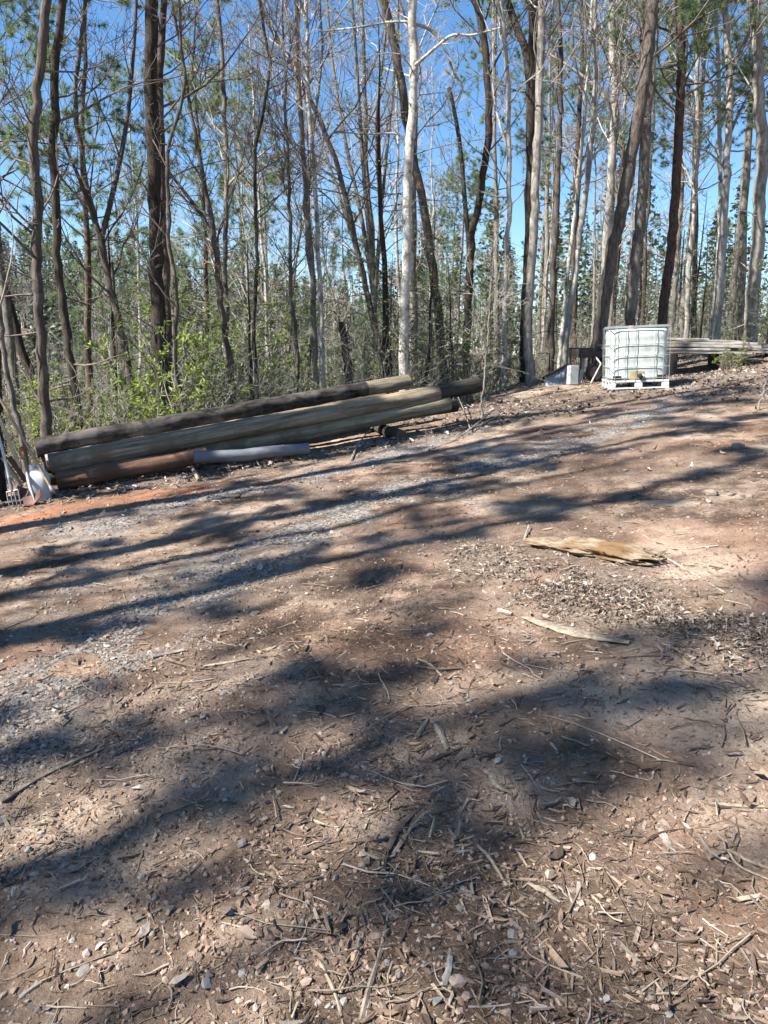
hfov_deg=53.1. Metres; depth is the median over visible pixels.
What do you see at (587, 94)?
bare tree
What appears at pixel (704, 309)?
evergreen sapling
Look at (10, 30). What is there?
pine tree
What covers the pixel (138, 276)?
bare tree
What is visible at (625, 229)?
bare tree
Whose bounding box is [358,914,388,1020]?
fallen stick
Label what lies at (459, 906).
rock
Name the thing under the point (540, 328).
evergreen sapling
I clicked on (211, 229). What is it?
bare tree
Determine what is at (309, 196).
bare tree
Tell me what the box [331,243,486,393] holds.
evergreen sapling
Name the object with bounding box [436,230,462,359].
bare tree
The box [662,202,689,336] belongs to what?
bare tree
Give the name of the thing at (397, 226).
bare tree
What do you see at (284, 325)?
evergreen shrub
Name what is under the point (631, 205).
bare tree
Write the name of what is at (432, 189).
bare tree
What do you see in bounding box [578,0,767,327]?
pine tree
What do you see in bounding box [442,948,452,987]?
fallen stick
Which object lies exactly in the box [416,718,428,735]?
fallen stick
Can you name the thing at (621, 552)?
rotten log
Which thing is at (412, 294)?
bare tree
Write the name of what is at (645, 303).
evergreen sapling
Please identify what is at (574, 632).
bark strip
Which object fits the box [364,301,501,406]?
evergreen shrub
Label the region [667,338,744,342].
plank
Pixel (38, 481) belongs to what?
plastic jug
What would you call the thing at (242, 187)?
tree
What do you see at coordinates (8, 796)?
fallen stick
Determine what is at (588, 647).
fallen stick
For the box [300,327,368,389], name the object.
evergreen sapling
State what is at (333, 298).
bare tree
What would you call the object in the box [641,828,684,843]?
fallen stick
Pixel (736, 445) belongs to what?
rock
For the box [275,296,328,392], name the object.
bare tree
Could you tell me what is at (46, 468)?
wooden pole
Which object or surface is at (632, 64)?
pine tree
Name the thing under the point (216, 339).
evergreen shrub
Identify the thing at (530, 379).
bare tree
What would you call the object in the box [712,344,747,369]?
evergreen shrub
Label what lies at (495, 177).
pine tree
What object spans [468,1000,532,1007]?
fallen stick
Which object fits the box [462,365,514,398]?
evergreen shrub
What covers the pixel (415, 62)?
bare tree
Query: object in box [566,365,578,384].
pale block
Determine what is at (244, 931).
leaf litter
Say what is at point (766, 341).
evergreen sapling
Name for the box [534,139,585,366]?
bare tree
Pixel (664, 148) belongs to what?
pine tree
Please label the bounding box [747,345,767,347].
plank
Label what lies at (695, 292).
evergreen sapling
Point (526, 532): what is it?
fallen stick
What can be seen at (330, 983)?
fallen stick
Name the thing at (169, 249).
bare tree
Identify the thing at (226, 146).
bare tree
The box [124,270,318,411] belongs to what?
evergreen shrub
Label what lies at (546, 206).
pine tree
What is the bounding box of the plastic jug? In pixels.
[26,464,51,500]
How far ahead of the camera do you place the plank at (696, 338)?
17.24 m
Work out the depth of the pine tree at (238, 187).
34.72 m
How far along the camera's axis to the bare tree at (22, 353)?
13.60 m
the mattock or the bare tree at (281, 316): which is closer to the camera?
the mattock
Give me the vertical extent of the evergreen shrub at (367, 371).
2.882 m
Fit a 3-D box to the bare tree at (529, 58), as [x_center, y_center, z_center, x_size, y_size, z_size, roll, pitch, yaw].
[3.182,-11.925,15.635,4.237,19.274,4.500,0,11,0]
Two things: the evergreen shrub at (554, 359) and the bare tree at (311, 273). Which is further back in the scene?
the evergreen shrub at (554, 359)
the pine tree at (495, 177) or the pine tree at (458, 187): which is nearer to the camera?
the pine tree at (495, 177)
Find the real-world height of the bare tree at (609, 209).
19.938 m
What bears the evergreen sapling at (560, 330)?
on the ground
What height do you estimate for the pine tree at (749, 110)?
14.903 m
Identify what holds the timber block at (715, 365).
on the ground
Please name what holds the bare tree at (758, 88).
on the ground
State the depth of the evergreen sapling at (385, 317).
14.72 m
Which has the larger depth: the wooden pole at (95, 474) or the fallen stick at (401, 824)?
the wooden pole at (95, 474)
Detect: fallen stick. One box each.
[0,747,103,803]
[19,981,41,997]
[131,990,177,1012]
[151,648,184,658]
[165,658,221,669]
[203,658,249,666]
[269,822,321,836]
[295,838,341,858]
[319,960,343,1017]
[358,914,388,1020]
[365,944,383,1016]
[384,796,431,854]
[392,812,425,854]
[411,664,459,670]
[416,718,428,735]
[417,658,442,676]
[431,717,448,749]
[431,746,462,760]
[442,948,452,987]
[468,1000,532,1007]
[477,845,507,886]
[488,772,512,793]
[497,608,512,615]
[523,524,529,541]
[527,882,560,902]
[557,885,573,900]
[582,643,597,652]
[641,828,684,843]
[658,828,675,851]
[667,558,726,593]
[706,849,767,879]
[708,800,764,808]
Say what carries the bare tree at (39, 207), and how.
on the ground
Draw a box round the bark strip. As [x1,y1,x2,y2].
[521,616,631,643]
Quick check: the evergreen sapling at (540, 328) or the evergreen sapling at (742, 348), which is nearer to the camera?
the evergreen sapling at (742, 348)
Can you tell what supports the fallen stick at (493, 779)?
on the ground
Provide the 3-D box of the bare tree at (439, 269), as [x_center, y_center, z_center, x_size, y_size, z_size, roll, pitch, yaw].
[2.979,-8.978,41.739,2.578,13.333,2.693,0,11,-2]
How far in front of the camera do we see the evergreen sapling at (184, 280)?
19.03 m
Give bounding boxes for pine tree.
[0,0,83,477]
[0,0,115,482]
[0,0,188,427]
[42,168,152,414]
[93,0,325,388]
[163,0,297,382]
[196,82,318,393]
[290,184,398,391]
[394,0,576,390]
[417,149,512,379]
[422,128,493,374]
[490,0,610,373]
[492,0,714,364]
[549,90,628,345]
[554,0,736,326]
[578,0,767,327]
[582,0,767,341]
[619,7,767,340]
[622,0,764,341]
[674,0,767,339]
[694,0,767,134]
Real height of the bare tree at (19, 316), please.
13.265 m
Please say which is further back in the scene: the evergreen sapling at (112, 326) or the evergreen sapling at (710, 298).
the evergreen sapling at (710, 298)
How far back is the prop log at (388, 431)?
11.29 m
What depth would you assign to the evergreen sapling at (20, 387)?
17.08 m
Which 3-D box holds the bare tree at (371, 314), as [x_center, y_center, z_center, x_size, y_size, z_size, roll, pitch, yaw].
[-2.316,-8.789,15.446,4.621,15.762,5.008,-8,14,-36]
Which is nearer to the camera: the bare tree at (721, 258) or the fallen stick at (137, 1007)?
the fallen stick at (137, 1007)
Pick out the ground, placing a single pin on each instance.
(716, 422)
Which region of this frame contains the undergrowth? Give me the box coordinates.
[1,265,767,481]
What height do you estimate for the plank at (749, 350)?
0.066 m
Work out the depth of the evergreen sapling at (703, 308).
20.67 m
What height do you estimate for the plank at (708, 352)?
0.071 m
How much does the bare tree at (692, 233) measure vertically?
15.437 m
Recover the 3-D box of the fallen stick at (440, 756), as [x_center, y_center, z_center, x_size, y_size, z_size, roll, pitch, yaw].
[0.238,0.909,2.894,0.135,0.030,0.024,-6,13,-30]
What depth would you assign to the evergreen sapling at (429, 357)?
14.72 m
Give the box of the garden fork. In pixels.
[0,437,20,506]
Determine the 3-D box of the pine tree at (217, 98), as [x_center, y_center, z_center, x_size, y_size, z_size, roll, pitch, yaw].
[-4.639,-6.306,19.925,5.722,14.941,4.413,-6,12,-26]
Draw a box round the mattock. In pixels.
[0,416,25,481]
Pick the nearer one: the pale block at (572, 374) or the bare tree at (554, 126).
the pale block at (572, 374)
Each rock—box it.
[456,903,465,911]
[703,489,717,495]
[731,443,742,448]
[745,493,752,497]
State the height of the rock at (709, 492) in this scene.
0.068 m
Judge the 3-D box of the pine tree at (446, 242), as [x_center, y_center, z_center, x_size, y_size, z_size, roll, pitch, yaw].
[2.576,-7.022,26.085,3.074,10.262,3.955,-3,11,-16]
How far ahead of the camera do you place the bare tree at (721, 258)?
19.14 m
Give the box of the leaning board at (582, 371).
[579,358,585,382]
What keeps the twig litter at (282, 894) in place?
on the ground
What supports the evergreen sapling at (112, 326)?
on the ground
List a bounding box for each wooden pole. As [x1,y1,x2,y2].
[41,393,385,471]
[47,377,481,474]
[48,449,187,484]
[55,447,205,490]
[188,397,451,449]
[429,399,458,415]
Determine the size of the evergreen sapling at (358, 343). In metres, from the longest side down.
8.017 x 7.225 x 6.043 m
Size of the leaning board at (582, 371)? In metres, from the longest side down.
0.709 x 0.070 x 0.025 m
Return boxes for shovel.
[20,446,40,505]
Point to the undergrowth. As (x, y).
(341, 381)
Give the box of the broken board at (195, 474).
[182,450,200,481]
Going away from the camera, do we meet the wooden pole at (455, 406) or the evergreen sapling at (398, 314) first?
the wooden pole at (455, 406)
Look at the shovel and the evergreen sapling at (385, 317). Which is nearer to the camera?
the shovel
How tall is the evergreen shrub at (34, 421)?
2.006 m
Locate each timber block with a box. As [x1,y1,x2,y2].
[666,353,677,375]
[707,352,733,369]
[734,354,747,357]
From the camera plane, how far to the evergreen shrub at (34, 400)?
12.50 m
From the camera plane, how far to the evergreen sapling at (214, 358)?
17.48 m
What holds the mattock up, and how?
on the bare tree at (3, 489)
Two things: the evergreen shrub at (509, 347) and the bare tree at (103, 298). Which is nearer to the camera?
the evergreen shrub at (509, 347)
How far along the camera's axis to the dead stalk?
10.06 m
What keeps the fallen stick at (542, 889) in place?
on the ground
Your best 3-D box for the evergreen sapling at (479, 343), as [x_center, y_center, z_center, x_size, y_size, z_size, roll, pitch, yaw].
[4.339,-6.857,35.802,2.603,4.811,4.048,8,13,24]
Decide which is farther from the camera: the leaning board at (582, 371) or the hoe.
the leaning board at (582, 371)
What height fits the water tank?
1.127 m
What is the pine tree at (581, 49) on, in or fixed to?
on the ground
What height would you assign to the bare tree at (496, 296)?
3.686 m
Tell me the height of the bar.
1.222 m
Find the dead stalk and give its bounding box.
[758,377,767,409]
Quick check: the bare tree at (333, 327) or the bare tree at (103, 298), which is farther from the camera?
the bare tree at (103, 298)
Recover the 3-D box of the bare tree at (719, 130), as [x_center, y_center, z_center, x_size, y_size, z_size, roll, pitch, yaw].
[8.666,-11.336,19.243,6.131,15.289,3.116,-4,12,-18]
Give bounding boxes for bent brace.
[590,356,601,383]
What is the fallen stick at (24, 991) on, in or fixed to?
on the ground
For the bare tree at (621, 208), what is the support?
on the ground
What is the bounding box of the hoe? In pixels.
[1,457,28,497]
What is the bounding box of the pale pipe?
[194,443,309,463]
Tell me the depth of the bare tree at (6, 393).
44.36 m
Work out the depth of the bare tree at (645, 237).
34.62 m
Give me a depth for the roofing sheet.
15.64 m
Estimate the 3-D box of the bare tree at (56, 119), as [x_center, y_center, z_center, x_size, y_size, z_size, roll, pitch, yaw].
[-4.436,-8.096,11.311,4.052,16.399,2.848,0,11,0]
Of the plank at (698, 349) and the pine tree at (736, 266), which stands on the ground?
the pine tree at (736, 266)
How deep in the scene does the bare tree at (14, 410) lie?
9.97 m
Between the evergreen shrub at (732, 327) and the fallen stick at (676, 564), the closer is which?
the fallen stick at (676, 564)
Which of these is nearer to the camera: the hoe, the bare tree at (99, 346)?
the hoe
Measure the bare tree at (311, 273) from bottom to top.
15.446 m
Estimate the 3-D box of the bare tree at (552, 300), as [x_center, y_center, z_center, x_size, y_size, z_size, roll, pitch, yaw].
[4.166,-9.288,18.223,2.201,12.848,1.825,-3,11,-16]
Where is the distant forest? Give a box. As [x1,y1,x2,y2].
[0,133,767,465]
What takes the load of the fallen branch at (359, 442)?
on the ground
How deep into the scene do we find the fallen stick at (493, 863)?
2.30 m
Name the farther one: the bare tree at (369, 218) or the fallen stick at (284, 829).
the bare tree at (369, 218)
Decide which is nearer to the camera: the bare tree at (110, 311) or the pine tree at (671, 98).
the pine tree at (671, 98)
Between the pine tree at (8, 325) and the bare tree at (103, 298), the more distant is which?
the bare tree at (103, 298)
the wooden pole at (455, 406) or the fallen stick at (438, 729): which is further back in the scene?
the wooden pole at (455, 406)
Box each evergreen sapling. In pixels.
[1,345,58,479]
[5,174,222,461]
[55,255,241,399]
[177,318,263,406]
[182,188,321,403]
[191,0,597,394]
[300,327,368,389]
[318,284,419,382]
[326,174,495,391]
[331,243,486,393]
[336,263,460,381]
[360,315,449,388]
[408,323,470,403]
[410,266,527,405]
[423,241,516,390]
[457,317,489,375]
[471,211,587,381]
[471,251,557,387]
[518,293,560,374]
[540,308,588,367]
[569,184,705,337]
[617,174,749,341]
[618,287,669,325]
[654,217,745,337]
[668,225,760,337]
[677,260,738,329]
[690,284,729,337]
[715,256,767,359]
[725,283,767,343]
[733,334,754,366]
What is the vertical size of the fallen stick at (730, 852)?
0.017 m
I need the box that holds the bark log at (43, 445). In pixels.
[33,374,411,457]
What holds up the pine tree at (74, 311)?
on the ground
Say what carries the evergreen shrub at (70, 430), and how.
on the ground
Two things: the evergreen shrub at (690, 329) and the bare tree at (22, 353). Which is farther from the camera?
the evergreen shrub at (690, 329)
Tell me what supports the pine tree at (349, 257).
on the ground
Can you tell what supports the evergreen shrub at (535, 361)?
on the ground
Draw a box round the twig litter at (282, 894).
[0,362,767,1023]
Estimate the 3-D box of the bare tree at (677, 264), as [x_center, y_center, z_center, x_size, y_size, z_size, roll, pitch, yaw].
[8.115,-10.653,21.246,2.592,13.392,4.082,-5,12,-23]
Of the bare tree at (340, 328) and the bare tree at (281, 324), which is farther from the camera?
the bare tree at (281, 324)
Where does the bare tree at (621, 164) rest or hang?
on the ground
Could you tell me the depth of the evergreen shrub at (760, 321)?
23.72 m
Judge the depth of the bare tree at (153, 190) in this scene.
12.31 m
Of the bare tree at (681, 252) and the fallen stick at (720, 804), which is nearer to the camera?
the fallen stick at (720, 804)
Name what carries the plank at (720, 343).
on the plank at (704, 346)
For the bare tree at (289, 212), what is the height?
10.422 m
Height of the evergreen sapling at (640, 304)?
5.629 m
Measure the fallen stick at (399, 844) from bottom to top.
0.019 m
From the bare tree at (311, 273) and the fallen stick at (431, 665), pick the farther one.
the bare tree at (311, 273)
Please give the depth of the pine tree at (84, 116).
15.19 m
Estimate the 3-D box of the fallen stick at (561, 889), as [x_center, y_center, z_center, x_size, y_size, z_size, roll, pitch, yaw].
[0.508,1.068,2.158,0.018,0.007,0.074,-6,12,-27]
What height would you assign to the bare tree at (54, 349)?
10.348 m
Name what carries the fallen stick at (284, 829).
on the ground
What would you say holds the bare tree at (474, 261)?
on the ground
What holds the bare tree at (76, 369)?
on the ground
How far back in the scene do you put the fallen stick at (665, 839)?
2.32 m
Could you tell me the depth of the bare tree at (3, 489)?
9.31 m
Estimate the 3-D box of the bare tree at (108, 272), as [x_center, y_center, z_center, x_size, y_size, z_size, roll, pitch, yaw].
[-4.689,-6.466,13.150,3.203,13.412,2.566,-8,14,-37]
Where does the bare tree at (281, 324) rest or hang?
on the ground
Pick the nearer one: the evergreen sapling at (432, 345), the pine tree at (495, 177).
the evergreen sapling at (432, 345)
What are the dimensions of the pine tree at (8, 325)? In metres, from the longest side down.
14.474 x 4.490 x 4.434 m
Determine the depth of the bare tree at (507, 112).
15.82 m
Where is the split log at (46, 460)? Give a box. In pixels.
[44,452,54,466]
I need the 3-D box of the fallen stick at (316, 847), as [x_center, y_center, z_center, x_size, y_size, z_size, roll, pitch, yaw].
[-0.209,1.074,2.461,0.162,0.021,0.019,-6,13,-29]
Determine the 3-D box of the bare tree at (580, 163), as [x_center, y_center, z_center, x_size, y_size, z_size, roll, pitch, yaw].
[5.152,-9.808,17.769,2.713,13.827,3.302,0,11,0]
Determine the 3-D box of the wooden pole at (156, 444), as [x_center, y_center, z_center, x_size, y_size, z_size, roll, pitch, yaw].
[-1.391,-1.284,10.788,6.216,0.288,0.282,-14,15,-20]
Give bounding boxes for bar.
[0,397,55,493]
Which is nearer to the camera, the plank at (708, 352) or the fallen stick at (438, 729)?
the fallen stick at (438, 729)
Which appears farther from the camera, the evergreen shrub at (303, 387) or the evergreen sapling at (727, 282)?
the evergreen sapling at (727, 282)
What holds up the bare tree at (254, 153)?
on the ground
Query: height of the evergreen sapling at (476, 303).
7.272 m
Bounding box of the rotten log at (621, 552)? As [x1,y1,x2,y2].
[523,536,668,565]
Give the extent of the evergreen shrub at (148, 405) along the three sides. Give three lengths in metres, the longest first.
3.204 x 2.840 x 2.652 m
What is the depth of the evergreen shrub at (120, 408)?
12.42 m
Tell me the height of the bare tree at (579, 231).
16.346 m
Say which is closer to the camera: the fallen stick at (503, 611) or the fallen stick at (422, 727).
the fallen stick at (422, 727)
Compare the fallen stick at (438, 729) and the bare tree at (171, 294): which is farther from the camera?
the bare tree at (171, 294)
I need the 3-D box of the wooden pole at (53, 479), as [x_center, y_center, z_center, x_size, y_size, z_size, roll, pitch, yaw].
[-2.434,-1.051,11.377,4.853,0.240,0.241,-17,18,-29]
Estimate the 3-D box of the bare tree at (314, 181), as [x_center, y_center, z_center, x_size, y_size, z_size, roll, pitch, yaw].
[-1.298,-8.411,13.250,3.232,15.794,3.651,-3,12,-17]
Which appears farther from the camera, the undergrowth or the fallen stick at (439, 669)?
the undergrowth
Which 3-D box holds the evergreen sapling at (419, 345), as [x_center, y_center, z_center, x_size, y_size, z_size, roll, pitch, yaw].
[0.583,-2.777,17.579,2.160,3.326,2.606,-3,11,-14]
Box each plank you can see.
[598,344,735,348]
[600,347,730,350]
[602,350,752,354]
[604,348,751,351]
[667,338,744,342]
[667,342,749,344]
[667,344,760,347]
[680,338,709,339]
[738,348,767,349]
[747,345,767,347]
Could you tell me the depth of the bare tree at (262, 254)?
18.63 m
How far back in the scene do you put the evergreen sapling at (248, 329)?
13.57 m
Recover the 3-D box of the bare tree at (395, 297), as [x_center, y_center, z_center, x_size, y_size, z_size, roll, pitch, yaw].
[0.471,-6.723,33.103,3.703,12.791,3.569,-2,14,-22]
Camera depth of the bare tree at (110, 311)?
46.49 m
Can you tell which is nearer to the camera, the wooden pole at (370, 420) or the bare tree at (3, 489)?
the bare tree at (3, 489)
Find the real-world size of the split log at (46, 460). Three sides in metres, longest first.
2.819 x 0.213 x 0.204 m
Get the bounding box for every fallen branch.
[350,427,372,460]
[427,397,498,449]
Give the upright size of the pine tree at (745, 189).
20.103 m
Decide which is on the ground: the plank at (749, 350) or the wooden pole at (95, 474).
the wooden pole at (95, 474)
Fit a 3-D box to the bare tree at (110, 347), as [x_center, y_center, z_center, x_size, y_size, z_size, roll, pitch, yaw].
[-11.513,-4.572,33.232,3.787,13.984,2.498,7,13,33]
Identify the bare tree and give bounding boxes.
[0,0,142,435]
[0,0,229,439]
[0,105,37,486]
[0,156,41,436]
[0,360,8,500]
[1,216,35,387]
[1,337,23,428]
[2,0,185,419]
[16,267,67,452]
[46,338,98,424]
[49,6,207,403]
[55,335,108,413]
[68,214,133,393]
[68,285,121,417]
[78,215,147,384]
[78,259,148,421]
[83,241,146,417]
[85,0,230,411]
[89,0,275,397]
[98,0,368,402]
[109,0,262,413]
[125,232,184,417]
[130,1,271,403]
[132,162,211,375]
[168,0,362,398]
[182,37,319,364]
[187,0,347,392]
[188,0,371,386]
[199,21,319,378]
[208,0,373,388]
[234,0,431,376]
[238,21,357,391]
[244,0,434,379]
[246,0,374,391]
[259,235,306,391]
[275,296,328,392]
[288,118,381,385]
[297,196,361,381]
[314,0,458,313]
[314,0,500,391]
[329,298,360,383]
[330,0,452,389]
[347,0,478,382]
[361,199,448,374]
[381,28,466,374]
[418,223,464,372]
[420,0,571,388]
[425,0,549,404]
[431,0,576,383]
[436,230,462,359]
[449,195,486,363]
[450,201,528,416]
[482,0,623,386]
[497,0,605,362]
[515,1,616,375]
[519,145,583,370]
[532,227,550,344]
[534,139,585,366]
[541,0,668,367]
[544,2,609,202]
[545,0,676,375]
[545,0,680,274]
[546,0,754,377]
[564,0,697,325]
[578,1,667,326]
[580,159,627,297]
[590,68,669,303]
[590,122,649,278]
[595,0,692,329]
[601,1,676,324]
[614,0,717,341]
[637,0,751,341]
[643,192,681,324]
[659,1,767,338]
[661,0,767,353]
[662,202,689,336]
[690,0,767,339]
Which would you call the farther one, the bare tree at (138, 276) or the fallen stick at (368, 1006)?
the bare tree at (138, 276)
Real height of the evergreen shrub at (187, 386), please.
2.779 m
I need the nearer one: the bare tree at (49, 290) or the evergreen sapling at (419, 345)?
the evergreen sapling at (419, 345)
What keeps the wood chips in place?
on the ground
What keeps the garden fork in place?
on the ground
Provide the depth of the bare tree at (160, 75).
12.56 m
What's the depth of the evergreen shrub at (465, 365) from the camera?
16.18 m
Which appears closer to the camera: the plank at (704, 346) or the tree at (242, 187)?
the plank at (704, 346)
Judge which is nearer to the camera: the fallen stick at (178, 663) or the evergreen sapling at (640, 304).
the fallen stick at (178, 663)
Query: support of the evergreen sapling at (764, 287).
on the ground
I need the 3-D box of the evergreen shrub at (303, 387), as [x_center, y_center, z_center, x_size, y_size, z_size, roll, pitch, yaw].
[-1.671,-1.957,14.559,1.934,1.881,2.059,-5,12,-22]
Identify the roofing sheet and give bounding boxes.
[542,364,566,386]
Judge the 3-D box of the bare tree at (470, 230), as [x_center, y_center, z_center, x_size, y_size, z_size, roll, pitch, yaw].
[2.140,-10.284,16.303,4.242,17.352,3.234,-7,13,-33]
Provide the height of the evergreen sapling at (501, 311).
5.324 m
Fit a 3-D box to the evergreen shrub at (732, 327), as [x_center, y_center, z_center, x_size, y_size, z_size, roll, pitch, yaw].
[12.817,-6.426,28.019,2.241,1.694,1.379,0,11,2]
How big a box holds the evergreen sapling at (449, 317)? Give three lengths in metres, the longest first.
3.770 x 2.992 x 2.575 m
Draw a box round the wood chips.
[0,382,767,1023]
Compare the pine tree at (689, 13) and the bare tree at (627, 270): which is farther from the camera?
the bare tree at (627, 270)
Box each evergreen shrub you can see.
[1,362,143,457]
[1,369,118,481]
[4,375,150,464]
[23,352,204,428]
[80,305,252,421]
[88,386,162,426]
[107,337,267,416]
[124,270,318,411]
[130,268,336,402]
[152,293,342,408]
[225,324,369,403]
[253,359,343,398]
[260,347,378,391]
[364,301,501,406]
[430,329,524,406]
[454,324,522,395]
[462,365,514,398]
[509,343,546,383]
[541,344,578,368]
[667,319,704,341]
[706,311,766,342]
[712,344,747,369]
[740,294,767,339]
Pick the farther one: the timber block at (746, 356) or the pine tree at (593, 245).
the pine tree at (593, 245)
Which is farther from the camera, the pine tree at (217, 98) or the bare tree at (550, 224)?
the bare tree at (550, 224)
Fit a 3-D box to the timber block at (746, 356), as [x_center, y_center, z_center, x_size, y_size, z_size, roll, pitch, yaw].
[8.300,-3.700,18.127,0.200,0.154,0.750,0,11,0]
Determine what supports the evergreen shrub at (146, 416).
on the ground
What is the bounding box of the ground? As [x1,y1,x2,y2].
[0,328,767,1023]
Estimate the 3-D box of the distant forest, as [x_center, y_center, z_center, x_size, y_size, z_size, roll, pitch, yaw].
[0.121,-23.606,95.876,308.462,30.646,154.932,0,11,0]
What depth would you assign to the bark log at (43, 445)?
10.94 m
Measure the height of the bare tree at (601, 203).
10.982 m
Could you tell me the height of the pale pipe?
0.189 m
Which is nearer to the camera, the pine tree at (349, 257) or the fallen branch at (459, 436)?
the fallen branch at (459, 436)
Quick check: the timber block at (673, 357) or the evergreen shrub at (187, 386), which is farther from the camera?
the timber block at (673, 357)
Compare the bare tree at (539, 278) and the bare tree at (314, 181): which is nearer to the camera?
the bare tree at (314, 181)
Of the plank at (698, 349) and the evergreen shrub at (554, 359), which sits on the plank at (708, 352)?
the plank at (698, 349)
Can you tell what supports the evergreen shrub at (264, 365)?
on the ground
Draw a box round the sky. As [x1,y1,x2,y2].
[0,0,767,355]
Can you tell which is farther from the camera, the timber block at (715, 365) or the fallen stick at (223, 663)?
the timber block at (715, 365)
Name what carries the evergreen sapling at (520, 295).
on the ground
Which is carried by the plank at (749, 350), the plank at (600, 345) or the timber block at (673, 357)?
the plank at (600, 345)
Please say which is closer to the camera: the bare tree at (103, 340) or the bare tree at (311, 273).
the bare tree at (311, 273)
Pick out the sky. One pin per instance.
(517, 229)
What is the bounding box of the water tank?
[602,324,671,389]
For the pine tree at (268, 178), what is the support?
on the ground
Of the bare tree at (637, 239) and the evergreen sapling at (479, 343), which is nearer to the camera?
the bare tree at (637, 239)
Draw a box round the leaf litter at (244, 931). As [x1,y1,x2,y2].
[0,343,767,1023]
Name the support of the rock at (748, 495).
on the ground
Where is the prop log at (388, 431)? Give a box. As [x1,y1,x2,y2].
[368,425,406,439]
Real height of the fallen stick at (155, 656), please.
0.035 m
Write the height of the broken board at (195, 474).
0.235 m
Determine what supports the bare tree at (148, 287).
on the ground
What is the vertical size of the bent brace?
0.578 m
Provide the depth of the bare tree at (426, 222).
15.39 m

